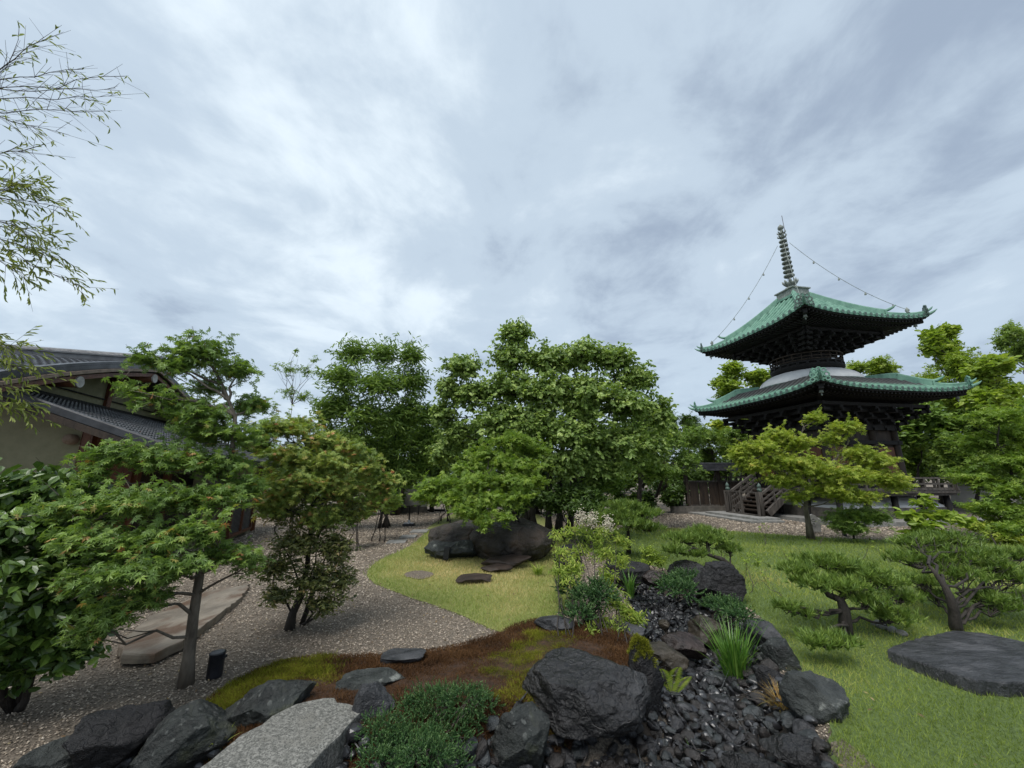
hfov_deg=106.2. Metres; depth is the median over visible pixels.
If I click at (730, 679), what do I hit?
stream stone
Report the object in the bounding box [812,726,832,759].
stream stone
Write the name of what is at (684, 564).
rock
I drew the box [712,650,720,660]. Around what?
stream stone
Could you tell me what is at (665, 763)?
stream stone
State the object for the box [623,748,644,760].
stream stone
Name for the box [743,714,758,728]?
stream stone
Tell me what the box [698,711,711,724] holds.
stream stone
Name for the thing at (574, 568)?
nandina
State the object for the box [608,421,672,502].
background tree
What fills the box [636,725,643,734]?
stream stone
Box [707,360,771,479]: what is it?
broadleaf tree
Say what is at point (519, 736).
boulder
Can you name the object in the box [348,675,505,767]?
juniper
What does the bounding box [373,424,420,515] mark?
background tree
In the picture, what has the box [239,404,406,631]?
maple tree
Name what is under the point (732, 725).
stream stone
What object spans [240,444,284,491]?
background tree
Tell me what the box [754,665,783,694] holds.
rock
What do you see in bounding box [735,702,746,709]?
stream stone
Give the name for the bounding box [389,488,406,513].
background shrub
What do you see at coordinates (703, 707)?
stream stone
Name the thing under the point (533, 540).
boulder
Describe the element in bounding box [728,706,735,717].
stream stone
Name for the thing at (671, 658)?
flat rock
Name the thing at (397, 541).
paving stone
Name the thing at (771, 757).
stream stone
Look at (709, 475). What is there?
background tree
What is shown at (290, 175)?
sky
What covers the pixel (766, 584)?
sapling
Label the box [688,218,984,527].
pagoda
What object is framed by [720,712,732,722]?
stream stone
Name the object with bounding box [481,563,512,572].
stepping stone
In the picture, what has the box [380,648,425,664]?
flat rock
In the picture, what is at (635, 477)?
background tree
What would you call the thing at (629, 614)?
nandina
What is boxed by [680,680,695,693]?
stream stone
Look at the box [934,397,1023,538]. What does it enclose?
maple tree
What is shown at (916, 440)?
broadleaf tree
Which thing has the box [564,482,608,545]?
shrub
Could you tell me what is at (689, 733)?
stream stone
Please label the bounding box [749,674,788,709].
sedge tuft
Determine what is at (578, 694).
boulder
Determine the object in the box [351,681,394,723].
rock
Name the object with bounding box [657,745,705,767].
stream stone
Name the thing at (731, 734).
stream stone
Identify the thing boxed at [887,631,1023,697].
flat rock
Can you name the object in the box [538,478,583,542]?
shrub
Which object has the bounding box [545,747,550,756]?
stream stone
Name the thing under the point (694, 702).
stream stone
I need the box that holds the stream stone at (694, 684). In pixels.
[688,680,697,689]
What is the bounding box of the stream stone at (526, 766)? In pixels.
[517,764,532,767]
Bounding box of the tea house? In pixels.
[0,344,278,580]
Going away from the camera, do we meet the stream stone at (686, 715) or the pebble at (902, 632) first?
the stream stone at (686, 715)
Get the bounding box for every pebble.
[887,627,895,632]
[896,629,907,635]
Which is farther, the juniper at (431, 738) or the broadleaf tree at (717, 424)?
the broadleaf tree at (717, 424)
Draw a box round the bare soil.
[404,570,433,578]
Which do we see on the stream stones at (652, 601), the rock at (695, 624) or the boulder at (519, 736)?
the rock at (695, 624)
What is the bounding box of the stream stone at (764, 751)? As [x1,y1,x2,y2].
[747,745,767,753]
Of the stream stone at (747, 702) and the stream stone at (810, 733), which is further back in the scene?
the stream stone at (747, 702)
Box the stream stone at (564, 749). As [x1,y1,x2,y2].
[561,744,575,760]
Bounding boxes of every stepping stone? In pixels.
[455,573,491,583]
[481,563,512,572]
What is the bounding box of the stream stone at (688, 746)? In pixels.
[673,736,706,749]
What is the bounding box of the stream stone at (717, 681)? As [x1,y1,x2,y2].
[705,677,723,687]
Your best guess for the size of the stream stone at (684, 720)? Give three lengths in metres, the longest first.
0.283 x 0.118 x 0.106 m
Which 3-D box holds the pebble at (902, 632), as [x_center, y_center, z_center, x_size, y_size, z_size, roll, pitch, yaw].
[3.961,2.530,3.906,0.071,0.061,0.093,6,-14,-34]
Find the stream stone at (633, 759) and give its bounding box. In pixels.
[627,753,654,765]
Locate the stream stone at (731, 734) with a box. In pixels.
[711,715,757,739]
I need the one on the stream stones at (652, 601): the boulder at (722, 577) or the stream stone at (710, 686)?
the boulder at (722, 577)
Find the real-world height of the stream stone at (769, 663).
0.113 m
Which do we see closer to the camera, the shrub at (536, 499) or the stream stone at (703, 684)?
the stream stone at (703, 684)
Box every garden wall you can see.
[397,482,426,512]
[947,483,1023,507]
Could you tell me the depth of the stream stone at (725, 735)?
2.71 m
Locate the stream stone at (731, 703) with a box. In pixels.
[727,698,736,709]
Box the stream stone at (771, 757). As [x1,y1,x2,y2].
[766,753,776,762]
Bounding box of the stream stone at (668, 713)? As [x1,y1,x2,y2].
[661,699,673,718]
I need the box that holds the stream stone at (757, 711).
[722,705,764,722]
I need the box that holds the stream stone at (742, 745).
[722,731,760,751]
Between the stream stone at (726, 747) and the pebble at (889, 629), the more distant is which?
the pebble at (889, 629)
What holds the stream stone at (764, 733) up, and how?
on the stream bed
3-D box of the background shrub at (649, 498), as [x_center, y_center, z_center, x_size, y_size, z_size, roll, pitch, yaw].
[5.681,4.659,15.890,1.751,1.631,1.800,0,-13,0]
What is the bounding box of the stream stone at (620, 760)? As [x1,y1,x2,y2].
[615,755,628,767]
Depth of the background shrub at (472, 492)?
14.13 m
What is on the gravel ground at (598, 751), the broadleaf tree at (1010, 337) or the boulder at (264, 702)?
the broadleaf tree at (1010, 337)
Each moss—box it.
[202,627,582,759]
[204,616,632,767]
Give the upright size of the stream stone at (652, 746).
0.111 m
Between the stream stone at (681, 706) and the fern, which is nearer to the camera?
the stream stone at (681, 706)
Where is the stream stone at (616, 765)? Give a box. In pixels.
[602,745,621,767]
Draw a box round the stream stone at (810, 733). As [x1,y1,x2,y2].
[797,729,819,738]
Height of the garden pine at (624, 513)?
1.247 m
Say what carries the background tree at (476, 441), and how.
on the lawn at (540, 520)
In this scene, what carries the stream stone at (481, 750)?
on the stream bed
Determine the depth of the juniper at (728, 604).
4.16 m
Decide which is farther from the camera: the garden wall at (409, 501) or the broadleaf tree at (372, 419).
the garden wall at (409, 501)
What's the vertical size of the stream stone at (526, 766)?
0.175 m
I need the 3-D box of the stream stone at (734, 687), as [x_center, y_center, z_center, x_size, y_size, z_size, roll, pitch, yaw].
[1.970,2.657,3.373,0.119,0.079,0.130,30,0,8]
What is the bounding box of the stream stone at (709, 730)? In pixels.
[703,725,716,737]
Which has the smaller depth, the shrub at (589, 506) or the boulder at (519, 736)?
the boulder at (519, 736)
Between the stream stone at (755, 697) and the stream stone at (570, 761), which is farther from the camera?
the stream stone at (755, 697)
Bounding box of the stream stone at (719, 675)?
[709,671,726,681]
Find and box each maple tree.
[2,326,281,689]
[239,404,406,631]
[408,428,555,534]
[722,406,919,539]
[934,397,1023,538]
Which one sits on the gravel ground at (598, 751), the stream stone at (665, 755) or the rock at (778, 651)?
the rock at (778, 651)
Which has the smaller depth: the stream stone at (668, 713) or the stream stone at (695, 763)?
the stream stone at (695, 763)
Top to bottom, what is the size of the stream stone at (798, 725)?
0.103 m
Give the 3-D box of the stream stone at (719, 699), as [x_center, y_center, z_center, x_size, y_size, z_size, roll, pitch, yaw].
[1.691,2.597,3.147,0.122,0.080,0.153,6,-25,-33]
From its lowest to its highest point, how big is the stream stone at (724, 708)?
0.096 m
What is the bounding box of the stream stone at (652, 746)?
[646,737,659,754]
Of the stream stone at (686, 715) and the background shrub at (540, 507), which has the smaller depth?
the stream stone at (686, 715)
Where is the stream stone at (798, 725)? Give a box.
[792,719,816,733]
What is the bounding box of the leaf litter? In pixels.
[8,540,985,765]
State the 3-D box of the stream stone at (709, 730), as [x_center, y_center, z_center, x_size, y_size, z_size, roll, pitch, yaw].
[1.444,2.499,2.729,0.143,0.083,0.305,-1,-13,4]
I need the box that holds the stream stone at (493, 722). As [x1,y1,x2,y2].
[486,715,499,731]
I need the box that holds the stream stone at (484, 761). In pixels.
[471,749,490,767]
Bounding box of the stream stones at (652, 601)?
[115,583,824,767]
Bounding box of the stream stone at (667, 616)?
[663,612,671,620]
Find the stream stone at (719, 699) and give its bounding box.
[709,694,727,704]
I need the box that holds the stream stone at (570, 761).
[561,752,576,767]
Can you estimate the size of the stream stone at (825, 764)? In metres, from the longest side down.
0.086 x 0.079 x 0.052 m
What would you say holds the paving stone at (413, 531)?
on the gravel ground at (598, 751)
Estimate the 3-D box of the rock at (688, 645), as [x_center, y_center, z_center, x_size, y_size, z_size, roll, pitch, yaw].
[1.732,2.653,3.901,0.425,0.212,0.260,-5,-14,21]
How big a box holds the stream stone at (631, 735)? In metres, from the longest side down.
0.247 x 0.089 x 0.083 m
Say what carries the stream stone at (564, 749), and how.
on the stream bed
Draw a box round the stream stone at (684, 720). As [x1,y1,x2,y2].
[671,707,686,723]
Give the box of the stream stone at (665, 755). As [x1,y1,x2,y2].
[660,750,672,761]
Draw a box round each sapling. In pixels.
[741,552,761,586]
[750,571,781,595]
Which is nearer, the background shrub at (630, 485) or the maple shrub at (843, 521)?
the maple shrub at (843, 521)
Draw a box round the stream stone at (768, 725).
[752,712,779,734]
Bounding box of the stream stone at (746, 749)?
[740,747,758,756]
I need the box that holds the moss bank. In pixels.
[205,620,630,767]
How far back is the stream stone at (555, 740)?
2.57 m
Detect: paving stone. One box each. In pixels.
[386,539,406,543]
[399,534,417,538]
[409,529,429,533]
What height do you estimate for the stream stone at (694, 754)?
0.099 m
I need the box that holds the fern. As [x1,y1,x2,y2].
[660,667,691,691]
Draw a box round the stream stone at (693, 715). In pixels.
[675,711,699,722]
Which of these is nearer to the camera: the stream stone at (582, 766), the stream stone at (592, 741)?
the stream stone at (582, 766)
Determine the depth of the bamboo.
3.46 m
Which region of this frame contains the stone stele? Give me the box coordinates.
[810,514,820,531]
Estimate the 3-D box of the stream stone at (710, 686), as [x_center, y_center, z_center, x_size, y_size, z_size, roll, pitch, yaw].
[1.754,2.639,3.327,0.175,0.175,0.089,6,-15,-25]
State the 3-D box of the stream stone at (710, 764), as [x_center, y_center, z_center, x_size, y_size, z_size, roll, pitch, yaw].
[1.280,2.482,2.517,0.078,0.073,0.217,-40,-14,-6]
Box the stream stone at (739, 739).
[733,733,745,744]
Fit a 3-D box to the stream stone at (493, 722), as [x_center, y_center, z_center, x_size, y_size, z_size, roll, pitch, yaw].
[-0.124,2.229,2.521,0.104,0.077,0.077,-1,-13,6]
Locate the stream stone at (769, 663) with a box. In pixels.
[760,658,778,671]
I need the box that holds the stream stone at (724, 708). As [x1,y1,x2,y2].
[715,704,730,713]
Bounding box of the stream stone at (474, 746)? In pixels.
[460,736,485,767]
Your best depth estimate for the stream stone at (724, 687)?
3.37 m
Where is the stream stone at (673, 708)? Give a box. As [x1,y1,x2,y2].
[666,700,684,722]
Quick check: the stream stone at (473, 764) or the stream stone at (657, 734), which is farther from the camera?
the stream stone at (657, 734)
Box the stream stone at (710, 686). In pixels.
[706,673,717,692]
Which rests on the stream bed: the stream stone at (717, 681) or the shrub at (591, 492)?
the stream stone at (717, 681)
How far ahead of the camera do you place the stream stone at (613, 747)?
2.60 m
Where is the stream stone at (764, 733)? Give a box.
[755,725,770,738]
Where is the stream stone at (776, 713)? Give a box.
[772,709,782,717]
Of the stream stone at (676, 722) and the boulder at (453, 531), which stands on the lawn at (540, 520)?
the boulder at (453, 531)
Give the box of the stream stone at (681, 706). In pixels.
[674,701,693,712]
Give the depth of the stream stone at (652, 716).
2.81 m
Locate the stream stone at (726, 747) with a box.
[723,744,733,750]
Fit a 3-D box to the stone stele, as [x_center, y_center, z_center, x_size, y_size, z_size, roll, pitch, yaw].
[8.457,3.891,10.796,0.300,0.454,0.152,-7,-15,28]
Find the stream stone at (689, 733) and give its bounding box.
[680,729,696,744]
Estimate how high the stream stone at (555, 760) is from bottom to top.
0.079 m
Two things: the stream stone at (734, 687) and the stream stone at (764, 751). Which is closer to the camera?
the stream stone at (764, 751)
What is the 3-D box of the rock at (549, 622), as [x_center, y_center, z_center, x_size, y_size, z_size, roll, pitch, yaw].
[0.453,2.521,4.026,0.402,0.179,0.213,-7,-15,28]
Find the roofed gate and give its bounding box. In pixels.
[670,463,757,513]
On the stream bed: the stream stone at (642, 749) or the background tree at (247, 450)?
the stream stone at (642, 749)
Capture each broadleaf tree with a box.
[302,331,444,527]
[420,316,678,537]
[614,417,711,497]
[668,411,703,432]
[676,424,750,479]
[705,419,750,479]
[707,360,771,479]
[845,354,902,375]
[896,399,964,486]
[911,342,1005,502]
[914,321,963,504]
[922,406,1008,511]
[930,380,1023,435]
[954,352,1023,411]
[987,319,1023,373]
[991,397,1023,453]
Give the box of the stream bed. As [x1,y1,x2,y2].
[124,584,793,767]
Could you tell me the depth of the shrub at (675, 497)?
16.33 m
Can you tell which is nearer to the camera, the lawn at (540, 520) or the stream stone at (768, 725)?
the stream stone at (768, 725)
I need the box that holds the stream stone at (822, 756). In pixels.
[811,746,838,767]
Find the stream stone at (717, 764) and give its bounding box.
[713,744,721,767]
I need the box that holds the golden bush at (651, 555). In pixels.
[636,544,669,570]
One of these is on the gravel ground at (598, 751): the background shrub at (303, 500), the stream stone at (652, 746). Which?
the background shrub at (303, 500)
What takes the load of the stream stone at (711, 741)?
on the stream bed
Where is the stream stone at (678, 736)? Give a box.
[672,733,682,743]
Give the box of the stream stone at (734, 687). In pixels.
[731,679,743,693]
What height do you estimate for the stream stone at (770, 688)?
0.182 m
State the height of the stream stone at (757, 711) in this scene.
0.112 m
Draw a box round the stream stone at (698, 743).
[686,725,721,747]
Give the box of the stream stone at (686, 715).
[682,710,689,720]
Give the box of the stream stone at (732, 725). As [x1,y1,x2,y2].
[726,720,739,730]
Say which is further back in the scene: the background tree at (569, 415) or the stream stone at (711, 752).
the background tree at (569, 415)
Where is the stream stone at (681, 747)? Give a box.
[671,739,684,754]
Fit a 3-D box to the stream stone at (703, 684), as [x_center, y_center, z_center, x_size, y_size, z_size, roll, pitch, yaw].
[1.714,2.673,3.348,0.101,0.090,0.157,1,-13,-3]
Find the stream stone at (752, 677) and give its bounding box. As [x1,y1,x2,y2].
[746,674,756,684]
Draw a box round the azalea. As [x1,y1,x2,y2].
[947,516,1023,545]
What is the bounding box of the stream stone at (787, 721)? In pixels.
[781,713,795,732]
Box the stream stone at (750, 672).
[742,669,754,678]
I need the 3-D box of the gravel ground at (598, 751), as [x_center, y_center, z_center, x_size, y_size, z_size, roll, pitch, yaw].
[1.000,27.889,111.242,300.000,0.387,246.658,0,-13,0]
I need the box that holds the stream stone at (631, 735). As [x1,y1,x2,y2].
[626,731,636,740]
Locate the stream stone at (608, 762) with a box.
[598,757,615,765]
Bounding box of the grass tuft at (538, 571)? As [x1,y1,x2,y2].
[529,561,551,574]
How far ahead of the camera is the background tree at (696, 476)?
19.68 m
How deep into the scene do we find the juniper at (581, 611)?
4.12 m
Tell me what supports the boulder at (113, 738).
on the gravel ground at (598, 751)
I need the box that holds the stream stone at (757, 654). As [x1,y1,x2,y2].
[754,652,762,660]
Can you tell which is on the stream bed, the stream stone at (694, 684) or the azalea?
the stream stone at (694, 684)
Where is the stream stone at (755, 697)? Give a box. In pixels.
[730,690,766,704]
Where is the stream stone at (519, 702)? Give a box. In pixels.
[513,692,527,707]
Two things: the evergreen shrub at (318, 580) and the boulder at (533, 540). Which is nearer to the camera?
the evergreen shrub at (318, 580)
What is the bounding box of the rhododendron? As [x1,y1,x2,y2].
[893,492,977,535]
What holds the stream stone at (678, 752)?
on the stream bed
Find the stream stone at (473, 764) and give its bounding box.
[464,761,476,767]
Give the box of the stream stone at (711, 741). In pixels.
[700,733,716,747]
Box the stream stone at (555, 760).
[545,752,565,767]
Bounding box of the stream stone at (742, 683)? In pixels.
[736,679,750,688]
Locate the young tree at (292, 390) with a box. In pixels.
[270,348,319,527]
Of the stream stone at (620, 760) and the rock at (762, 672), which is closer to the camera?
the stream stone at (620, 760)
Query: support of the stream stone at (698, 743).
on the stream bed
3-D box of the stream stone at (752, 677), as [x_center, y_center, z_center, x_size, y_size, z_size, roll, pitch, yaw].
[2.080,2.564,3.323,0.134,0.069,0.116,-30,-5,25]
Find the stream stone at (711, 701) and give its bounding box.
[707,697,716,705]
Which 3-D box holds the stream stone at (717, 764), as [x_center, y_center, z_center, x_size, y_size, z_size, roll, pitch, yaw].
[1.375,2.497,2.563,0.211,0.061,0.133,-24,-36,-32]
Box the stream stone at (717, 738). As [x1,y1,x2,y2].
[712,732,721,743]
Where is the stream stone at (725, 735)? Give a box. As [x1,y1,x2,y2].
[714,723,733,741]
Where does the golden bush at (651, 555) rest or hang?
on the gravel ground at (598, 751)
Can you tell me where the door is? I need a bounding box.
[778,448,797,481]
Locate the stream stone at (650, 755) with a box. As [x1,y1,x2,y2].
[644,750,656,763]
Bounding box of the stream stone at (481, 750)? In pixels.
[474,739,497,765]
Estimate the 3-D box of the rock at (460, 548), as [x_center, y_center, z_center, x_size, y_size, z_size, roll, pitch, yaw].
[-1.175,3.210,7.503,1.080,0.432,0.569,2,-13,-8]
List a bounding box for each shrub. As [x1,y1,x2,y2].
[0,457,123,713]
[245,495,364,625]
[290,490,310,521]
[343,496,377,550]
[364,484,402,541]
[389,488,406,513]
[418,476,466,523]
[430,469,456,520]
[462,487,489,508]
[499,490,543,517]
[527,486,552,514]
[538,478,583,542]
[552,478,569,521]
[560,496,605,550]
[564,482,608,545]
[580,471,627,539]
[607,473,643,508]
[642,479,672,507]
[659,479,689,507]
[818,502,896,538]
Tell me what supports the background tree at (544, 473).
on the lawn at (540, 520)
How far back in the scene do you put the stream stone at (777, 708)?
2.85 m
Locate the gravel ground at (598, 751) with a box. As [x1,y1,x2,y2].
[0,479,1022,767]
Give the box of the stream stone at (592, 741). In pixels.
[582,737,598,747]
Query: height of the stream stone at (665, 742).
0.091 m
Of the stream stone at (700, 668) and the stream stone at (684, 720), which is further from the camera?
the stream stone at (700, 668)
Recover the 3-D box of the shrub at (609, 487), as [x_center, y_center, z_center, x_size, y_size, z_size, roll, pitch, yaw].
[2.346,3.127,9.941,1.280,1.882,1.274,-6,-14,23]
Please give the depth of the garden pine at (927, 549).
4.37 m
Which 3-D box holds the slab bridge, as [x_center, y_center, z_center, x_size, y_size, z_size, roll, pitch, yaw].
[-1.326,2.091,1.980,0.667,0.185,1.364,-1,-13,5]
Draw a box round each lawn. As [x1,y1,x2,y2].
[367,509,579,631]
[573,528,1023,767]
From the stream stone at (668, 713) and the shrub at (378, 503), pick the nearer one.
the stream stone at (668, 713)
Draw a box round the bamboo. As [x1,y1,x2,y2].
[0,19,148,434]
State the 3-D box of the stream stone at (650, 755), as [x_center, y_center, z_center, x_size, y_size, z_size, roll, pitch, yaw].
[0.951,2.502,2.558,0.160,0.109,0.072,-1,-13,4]
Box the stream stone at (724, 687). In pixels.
[719,670,729,696]
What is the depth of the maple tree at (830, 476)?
9.32 m
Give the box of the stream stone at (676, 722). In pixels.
[667,715,683,732]
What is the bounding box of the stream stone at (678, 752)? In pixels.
[674,742,681,760]
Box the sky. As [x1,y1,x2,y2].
[0,0,1023,472]
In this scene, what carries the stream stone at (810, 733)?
on the stream bed
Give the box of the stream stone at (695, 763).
[691,759,697,766]
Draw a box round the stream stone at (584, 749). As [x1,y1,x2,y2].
[578,742,588,760]
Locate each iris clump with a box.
[620,569,640,597]
[695,612,771,678]
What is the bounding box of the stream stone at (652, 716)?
[648,711,658,726]
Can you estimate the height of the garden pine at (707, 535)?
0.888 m
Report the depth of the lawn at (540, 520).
5.62 m
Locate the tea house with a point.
(86, 408)
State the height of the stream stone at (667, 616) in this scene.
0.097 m
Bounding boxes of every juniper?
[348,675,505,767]
[549,571,621,627]
[648,566,706,605]
[695,591,763,631]
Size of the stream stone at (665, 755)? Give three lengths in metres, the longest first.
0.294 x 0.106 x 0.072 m
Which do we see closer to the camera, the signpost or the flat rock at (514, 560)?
the flat rock at (514, 560)
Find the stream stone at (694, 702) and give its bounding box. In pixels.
[690,699,702,708]
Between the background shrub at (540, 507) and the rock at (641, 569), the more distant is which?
the background shrub at (540, 507)
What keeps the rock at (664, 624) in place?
on the stream stone
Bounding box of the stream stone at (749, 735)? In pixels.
[735,708,760,751]
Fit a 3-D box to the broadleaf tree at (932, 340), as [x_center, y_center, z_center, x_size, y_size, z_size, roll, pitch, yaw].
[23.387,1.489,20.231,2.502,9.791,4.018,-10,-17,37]
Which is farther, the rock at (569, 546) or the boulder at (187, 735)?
the rock at (569, 546)
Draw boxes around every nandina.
[547,504,635,634]
[548,541,585,637]
[584,620,600,634]
[590,584,650,646]
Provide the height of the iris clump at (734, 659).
0.605 m
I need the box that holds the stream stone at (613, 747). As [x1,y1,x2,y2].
[608,737,617,755]
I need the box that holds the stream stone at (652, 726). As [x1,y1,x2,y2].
[645,719,659,735]
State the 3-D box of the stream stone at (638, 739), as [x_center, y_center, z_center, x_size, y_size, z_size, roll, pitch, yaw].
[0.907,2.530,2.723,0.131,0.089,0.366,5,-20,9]
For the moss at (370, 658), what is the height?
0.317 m
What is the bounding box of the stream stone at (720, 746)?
[714,742,724,750]
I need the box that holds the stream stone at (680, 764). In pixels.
[677,759,688,767]
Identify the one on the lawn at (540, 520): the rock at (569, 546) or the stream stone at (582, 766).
the rock at (569, 546)
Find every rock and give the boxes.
[12,735,73,767]
[335,667,404,689]
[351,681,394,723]
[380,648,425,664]
[424,540,476,559]
[481,554,530,567]
[534,615,574,630]
[554,544,581,569]
[604,560,649,586]
[620,622,646,636]
[642,570,663,587]
[649,641,689,674]
[658,619,669,630]
[660,631,706,659]
[667,559,703,576]
[687,615,727,647]
[717,751,784,767]
[743,618,782,646]
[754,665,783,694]
[758,733,833,767]
[760,637,802,672]
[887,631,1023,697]
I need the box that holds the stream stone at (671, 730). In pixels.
[665,725,675,735]
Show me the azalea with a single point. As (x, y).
(980, 526)
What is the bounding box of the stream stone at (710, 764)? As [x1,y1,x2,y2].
[702,760,716,767]
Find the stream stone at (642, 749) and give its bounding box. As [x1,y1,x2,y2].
[635,744,647,757]
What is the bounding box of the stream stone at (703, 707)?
[696,699,709,714]
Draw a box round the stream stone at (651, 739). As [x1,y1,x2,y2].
[644,735,661,750]
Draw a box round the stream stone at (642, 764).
[637,746,645,767]
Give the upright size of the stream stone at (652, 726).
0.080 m
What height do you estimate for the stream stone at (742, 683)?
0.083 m
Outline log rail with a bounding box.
[401,505,420,514]
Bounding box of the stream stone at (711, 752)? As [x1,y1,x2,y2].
[690,737,732,760]
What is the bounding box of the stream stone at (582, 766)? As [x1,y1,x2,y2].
[579,752,595,767]
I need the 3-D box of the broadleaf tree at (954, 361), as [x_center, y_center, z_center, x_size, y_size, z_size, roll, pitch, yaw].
[22.751,2.025,19.628,4.765,8.478,3.021,0,-13,0]
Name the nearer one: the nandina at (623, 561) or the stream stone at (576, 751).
the stream stone at (576, 751)
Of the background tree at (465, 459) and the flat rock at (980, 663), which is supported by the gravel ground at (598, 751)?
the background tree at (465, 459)
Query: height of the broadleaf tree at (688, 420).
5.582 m
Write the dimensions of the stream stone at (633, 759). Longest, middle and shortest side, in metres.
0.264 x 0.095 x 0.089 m
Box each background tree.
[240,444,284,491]
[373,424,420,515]
[413,427,464,511]
[444,411,489,503]
[453,428,495,485]
[502,438,556,513]
[507,403,552,518]
[557,387,599,519]
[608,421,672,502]
[622,453,669,488]
[660,448,709,505]
[699,451,755,479]
[921,451,960,482]
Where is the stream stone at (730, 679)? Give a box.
[727,676,739,684]
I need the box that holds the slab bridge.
[201,698,359,767]
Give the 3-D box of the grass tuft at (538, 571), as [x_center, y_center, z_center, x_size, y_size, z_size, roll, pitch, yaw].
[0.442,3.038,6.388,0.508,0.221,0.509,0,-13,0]
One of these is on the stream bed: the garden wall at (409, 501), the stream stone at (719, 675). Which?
the stream stone at (719, 675)
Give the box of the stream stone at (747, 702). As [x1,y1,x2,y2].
[740,698,754,705]
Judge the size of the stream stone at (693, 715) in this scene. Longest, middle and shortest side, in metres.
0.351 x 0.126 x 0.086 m
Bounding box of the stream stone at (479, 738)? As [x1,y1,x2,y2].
[476,728,484,742]
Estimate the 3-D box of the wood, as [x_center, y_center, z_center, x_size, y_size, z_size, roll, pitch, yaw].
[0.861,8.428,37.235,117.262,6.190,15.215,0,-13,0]
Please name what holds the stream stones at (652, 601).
on the stream bed
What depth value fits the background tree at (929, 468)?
23.10 m
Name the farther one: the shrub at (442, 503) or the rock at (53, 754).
the shrub at (442, 503)
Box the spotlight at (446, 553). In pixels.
[442,546,450,561]
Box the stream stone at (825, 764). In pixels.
[818,761,834,767]
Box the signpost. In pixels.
[402,505,414,526]
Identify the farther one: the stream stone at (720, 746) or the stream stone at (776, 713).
the stream stone at (776, 713)
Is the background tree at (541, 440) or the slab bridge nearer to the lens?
the slab bridge
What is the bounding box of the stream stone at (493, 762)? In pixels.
[491,756,498,765]
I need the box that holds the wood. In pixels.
[266,448,1014,491]
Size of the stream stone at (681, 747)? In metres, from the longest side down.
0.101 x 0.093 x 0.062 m
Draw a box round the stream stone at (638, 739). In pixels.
[633,735,648,752]
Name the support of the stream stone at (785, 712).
on the stream bed
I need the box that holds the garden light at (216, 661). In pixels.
[206,649,227,680]
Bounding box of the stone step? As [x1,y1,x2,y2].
[117,584,249,663]
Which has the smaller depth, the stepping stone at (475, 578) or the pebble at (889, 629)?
the pebble at (889, 629)
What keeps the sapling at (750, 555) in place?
on the lawn at (918, 694)
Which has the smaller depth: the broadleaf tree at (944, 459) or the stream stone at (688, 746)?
the stream stone at (688, 746)
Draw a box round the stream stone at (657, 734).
[650,726,663,738]
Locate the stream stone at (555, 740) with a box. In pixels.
[547,734,564,747]
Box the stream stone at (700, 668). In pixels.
[695,664,705,678]
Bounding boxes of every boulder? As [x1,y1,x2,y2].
[62,699,175,767]
[129,699,237,767]
[225,679,316,729]
[428,519,477,556]
[469,518,555,561]
[489,701,549,767]
[522,647,650,740]
[626,632,663,718]
[692,560,746,604]
[778,669,849,726]
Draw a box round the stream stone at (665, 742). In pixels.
[661,738,667,746]
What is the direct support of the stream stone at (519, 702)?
on the stream bed
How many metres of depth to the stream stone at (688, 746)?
2.60 m
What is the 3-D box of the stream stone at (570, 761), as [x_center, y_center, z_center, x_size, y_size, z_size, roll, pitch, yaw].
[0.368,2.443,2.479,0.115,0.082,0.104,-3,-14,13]
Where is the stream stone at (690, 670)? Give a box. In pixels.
[681,653,698,672]
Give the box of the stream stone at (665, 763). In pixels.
[654,748,682,767]
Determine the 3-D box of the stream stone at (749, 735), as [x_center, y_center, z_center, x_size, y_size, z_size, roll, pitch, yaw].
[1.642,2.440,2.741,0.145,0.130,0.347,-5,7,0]
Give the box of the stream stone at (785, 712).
[767,691,794,721]
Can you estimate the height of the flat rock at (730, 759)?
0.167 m
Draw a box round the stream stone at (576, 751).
[571,747,581,759]
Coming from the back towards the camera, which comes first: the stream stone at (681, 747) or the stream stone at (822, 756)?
the stream stone at (681, 747)
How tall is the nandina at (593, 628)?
0.345 m
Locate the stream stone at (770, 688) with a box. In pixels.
[765,686,777,696]
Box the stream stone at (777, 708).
[770,704,782,711]
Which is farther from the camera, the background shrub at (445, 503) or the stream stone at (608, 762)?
the background shrub at (445, 503)
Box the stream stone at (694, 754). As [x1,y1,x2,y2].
[682,734,714,761]
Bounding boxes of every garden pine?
[584,497,667,553]
[658,522,743,567]
[762,548,929,654]
[879,525,1023,630]
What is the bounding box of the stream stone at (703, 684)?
[700,681,707,692]
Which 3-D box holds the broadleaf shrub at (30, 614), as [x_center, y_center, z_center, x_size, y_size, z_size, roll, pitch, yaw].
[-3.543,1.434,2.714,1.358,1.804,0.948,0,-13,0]
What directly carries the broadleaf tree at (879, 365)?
on the gravel ground at (598, 751)

